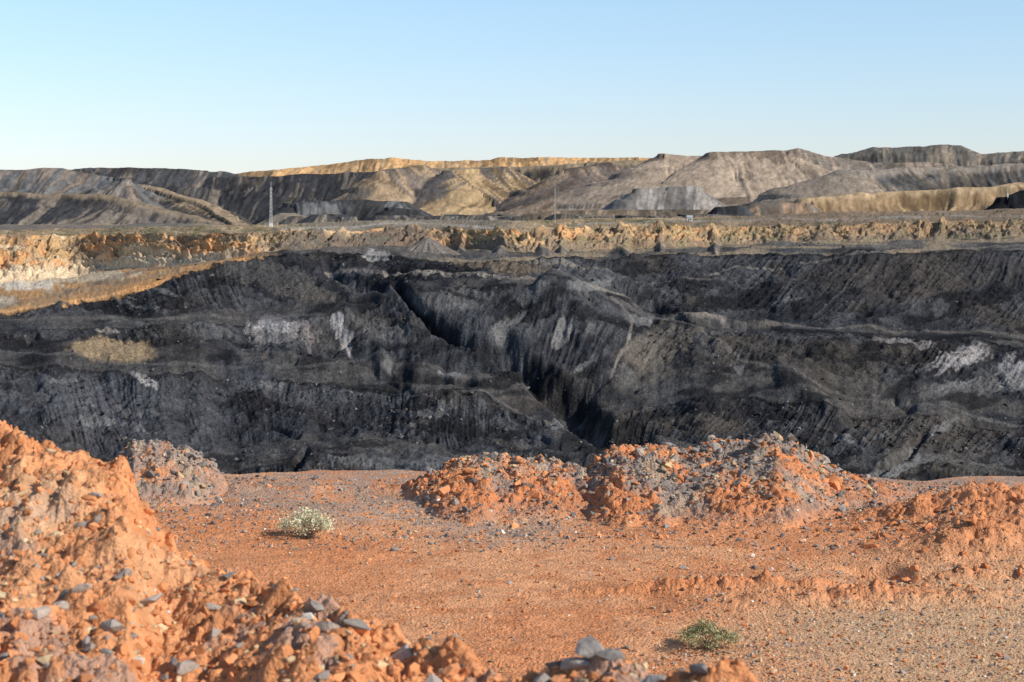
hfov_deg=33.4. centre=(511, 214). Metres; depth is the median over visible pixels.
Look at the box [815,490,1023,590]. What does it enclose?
dirt clods
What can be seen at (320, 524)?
saltbush
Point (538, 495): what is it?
rubble rocks
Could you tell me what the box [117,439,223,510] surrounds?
rubble rocks
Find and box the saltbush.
[273,505,335,538]
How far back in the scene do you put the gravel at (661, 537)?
14.42 m
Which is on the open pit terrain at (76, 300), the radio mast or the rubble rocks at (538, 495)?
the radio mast
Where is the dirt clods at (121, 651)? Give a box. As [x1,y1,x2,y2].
[0,420,744,681]
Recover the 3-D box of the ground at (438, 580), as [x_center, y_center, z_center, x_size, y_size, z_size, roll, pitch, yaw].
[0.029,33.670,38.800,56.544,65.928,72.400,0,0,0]
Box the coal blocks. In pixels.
[0,241,1023,474]
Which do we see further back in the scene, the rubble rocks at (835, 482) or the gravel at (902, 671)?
the rubble rocks at (835, 482)
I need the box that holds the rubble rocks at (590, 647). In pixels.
[0,492,708,681]
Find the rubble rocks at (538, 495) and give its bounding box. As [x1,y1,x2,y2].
[417,443,652,535]
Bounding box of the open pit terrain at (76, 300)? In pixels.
[0,208,1023,480]
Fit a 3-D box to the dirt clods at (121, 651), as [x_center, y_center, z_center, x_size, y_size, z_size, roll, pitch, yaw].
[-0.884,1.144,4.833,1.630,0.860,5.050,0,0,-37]
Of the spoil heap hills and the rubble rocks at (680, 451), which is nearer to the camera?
the rubble rocks at (680, 451)
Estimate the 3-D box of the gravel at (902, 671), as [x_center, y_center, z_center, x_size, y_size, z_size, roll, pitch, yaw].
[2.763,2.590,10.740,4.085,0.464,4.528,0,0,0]
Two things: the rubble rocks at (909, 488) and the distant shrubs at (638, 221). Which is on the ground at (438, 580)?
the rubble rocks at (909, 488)
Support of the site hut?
on the open pit terrain at (76, 300)
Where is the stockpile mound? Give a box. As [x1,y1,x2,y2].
[404,238,461,254]
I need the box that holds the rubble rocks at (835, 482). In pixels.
[655,431,845,518]
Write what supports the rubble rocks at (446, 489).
on the ground at (438, 580)
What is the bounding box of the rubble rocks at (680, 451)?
[636,433,876,527]
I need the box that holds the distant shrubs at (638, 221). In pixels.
[0,209,1020,258]
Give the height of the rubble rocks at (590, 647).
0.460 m
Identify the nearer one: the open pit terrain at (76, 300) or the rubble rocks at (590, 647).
the rubble rocks at (590, 647)
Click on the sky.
(232, 86)
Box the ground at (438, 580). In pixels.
[0,420,1023,681]
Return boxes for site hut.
[686,215,692,220]
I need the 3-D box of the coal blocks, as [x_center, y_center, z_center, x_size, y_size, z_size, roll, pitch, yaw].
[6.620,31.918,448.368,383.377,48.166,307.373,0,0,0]
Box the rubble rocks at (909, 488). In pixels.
[872,477,948,521]
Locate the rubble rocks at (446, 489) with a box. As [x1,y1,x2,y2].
[438,448,656,511]
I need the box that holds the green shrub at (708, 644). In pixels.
[672,617,746,651]
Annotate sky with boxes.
[0,0,1023,173]
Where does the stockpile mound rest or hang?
on the open pit terrain at (76, 300)
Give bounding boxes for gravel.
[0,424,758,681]
[126,435,978,552]
[650,526,1023,681]
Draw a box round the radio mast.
[269,188,272,226]
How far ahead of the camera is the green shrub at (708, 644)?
10.25 m
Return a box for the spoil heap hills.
[0,144,1023,229]

